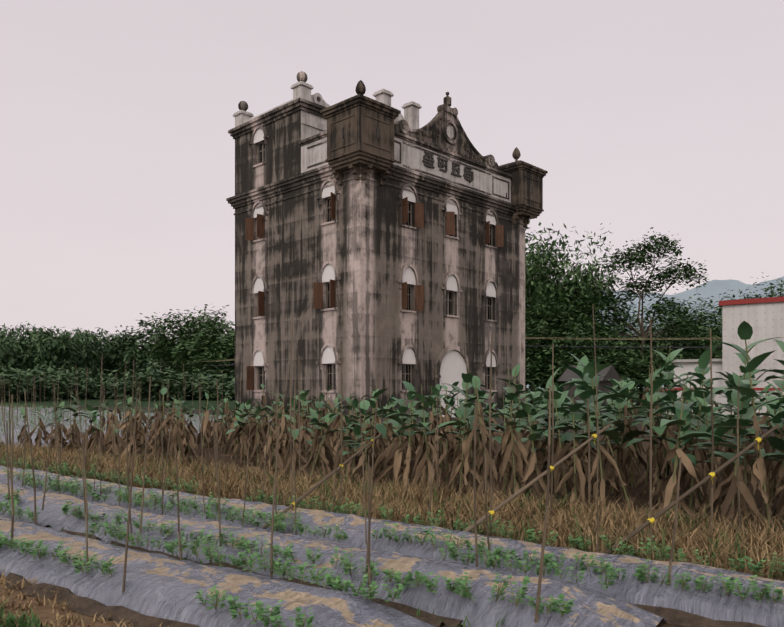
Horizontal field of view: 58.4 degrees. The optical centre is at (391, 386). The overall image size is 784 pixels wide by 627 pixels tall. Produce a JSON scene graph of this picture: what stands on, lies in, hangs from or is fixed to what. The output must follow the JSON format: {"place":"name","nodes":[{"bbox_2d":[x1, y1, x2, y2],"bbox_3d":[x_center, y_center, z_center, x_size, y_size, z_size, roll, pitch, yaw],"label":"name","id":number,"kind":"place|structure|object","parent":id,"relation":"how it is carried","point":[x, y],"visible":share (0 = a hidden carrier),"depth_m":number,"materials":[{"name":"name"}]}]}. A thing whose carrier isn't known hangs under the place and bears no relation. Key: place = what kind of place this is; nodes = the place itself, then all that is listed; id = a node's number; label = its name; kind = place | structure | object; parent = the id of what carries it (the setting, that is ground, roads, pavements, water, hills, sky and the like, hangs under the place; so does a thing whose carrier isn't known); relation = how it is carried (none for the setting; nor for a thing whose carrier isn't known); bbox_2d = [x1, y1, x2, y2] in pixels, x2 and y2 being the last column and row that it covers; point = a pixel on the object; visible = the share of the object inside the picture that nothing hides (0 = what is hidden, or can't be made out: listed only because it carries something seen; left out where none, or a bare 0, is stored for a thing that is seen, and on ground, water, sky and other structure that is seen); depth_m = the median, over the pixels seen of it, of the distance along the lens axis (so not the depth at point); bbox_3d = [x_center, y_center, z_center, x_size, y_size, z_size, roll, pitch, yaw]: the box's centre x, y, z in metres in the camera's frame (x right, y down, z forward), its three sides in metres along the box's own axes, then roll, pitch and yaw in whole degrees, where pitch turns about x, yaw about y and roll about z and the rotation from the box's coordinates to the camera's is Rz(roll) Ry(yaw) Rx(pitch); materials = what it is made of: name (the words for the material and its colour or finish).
{"place":"outdoors","nodes":[
{"label":"outdoors","id":0,"kind":"place"},
{"bbox_2d":[0,388,783,626],"bbox_3d":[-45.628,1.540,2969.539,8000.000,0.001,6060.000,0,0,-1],"label":"ground","id":1,"kind":"structure","parent":0,"point":[45,612],"depth_m":11.19,"materials":[{"name":"soil"}]},
{"bbox_2d":[0,313,234,401],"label":"tree line","id":2,"kind":"object","parent":1,"relation":"on","point":[42,356],"visible":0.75,"depth_m":124.48,"materials":[{"name":"green plant"}]},
{"bbox_2d":[235,169,524,416],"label":"tower wall","id":3,"kind":"structure","parent":1,"relation":"on","point":[368,245],"depth_m":33.54,"materials":[{"name":"grey concrete"}]},
{"bbox_2d":[228,98,512,202],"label":"upper storey wall","id":4,"kind":"structure","parent":3,"relation":"on","point":[296,132],"depth_m":34.34,"materials":[{"name":"grey concrete"}]},
{"bbox_2d":[233,71,421,128],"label":"diaolou roof ornaments","id":5,"kind":"object","parent":4,"relation":"on","point":[301,88],"visible":0.33,"depth_m":36.91},
{"bbox_2d":[394,92,497,168],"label":"ornamental gable","id":6,"kind":"structure","parent":4,"relation":"on","point":[443,128],"depth_m":34.65,"materials":[{"name":"grey concrete"}]},
{"bbox_2d":[245,141,503,390],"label":"windows","id":7,"kind":"structure","parent":3,"relation":"attached to","point":[468,174],"depth_m":34.37,"materials":[{"name":"brown wood"}]},
{"bbox_2d":[226,125,523,416],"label":"diaolou trim","id":8,"kind":"structure","parent":3,"relation":"attached to","point":[452,363],"depth_m":34.49,"materials":[{"name":"grey concrete"}]},
{"bbox_2d":[320,80,547,227],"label":"corner turrets","id":9,"kind":"object","parent":3,"relation":"attached to","point":[360,128],"visible":0.92,"depth_m":30.45,"materials":[{"name":"grey concrete"}]},
{"bbox_2d":[0,514,765,626],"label":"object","id":10,"kind":"object","parent":1,"relation":"on","point":[86,606],"visible":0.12,"depth_m":4.70,"materials":[{"name":"brown soil"}]},
{"bbox_2d":[0,406,783,626],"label":"mulch beds","id":11,"kind":"object","parent":1,"relation":"on","point":[158,585],"depth_m":5.15,"materials":[{"name":"grey plastic"}]},
{"bbox_2d":[0,403,783,626],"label":"seedlings","id":12,"kind":"object","parent":11,"relation":"on","point":[337,586],"visible":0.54,"depth_m":5.59,"materials":[{"name":"green plant"}]},
{"bbox_2d":[0,436,783,626],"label":"dry grass tufts","id":13,"kind":"object","parent":1,"relation":"on","point":[756,544],"visible":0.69,"depth_m":7.56,"materials":[{"name":"brown plant"}]},
{"bbox_2d":[1,304,783,622],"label":"garden stakes","id":14,"kind":"object","parent":1,"relation":"on","point":[650,519],"visible":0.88,"depth_m":6.72,"materials":[{"name":"brown wood"}]},
{"bbox_2d":[14,321,783,534],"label":"crop plants","id":15,"kind":"object","parent":1,"relation":"on","point":[320,435],"visible":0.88,"depth_m":10.08,"materials":[{"name":"green plant"}]},
{"bbox_2d":[71,406,774,437],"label":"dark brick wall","id":16,"kind":"structure","parent":1,"relation":"on","point":[500,421],"depth_m":27.41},
{"bbox_2d":[149,337,721,371],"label":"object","id":17,"kind":"object","parent":1,"relation":"on","point":[550,346],"visible":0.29,"depth_m":51.08,"materials":[{"name":"grey"}]},
{"bbox_2d":[142,222,783,403],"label":"trees","id":18,"kind":"object","parent":1,"relation":"on","point":[550,315],"visible":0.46,"depth_m":64.46,"materials":[{"name":"green plant"}]},
{"bbox_2d":[558,365,620,416],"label":"small huts","id":19,"kind":"object","parent":1,"relation":"on","point":[609,372],"visible":0.34,"depth_m":36.76,"materials":[{"name":"brick"}]},
{"bbox_2d":[574,227,711,403],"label":"tall feathery tree","id":20,"kind":"object","parent":1,"relation":"on","point":[688,271],"visible":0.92,"depth_m":62.08,"materials":[{"name":"green plant"}]},
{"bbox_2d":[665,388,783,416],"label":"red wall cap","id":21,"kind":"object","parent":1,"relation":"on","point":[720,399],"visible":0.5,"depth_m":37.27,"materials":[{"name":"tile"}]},
{"bbox_2d":[671,296,783,387],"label":"white tiled house","id":22,"kind":"structure","parent":1,"relation":"on","point":[763,318],"depth_m":43.86,"materials":[{"name":"tile"}]},
{"bbox_2d":[0,0,783,347],"label":"sky","id":23,"kind":"structure","parent":0,"point":[117,149],"materials":[{"name":"white"}]},
{"bbox_2d":[153,276,783,387],"bbox_3d":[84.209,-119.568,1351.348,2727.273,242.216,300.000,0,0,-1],"label":"distant hills","id":24,"kind":"structure","parent":0,"point":[715,288],"depth_m":1479.27,"materials":[{"name":"blue"}]}
]}

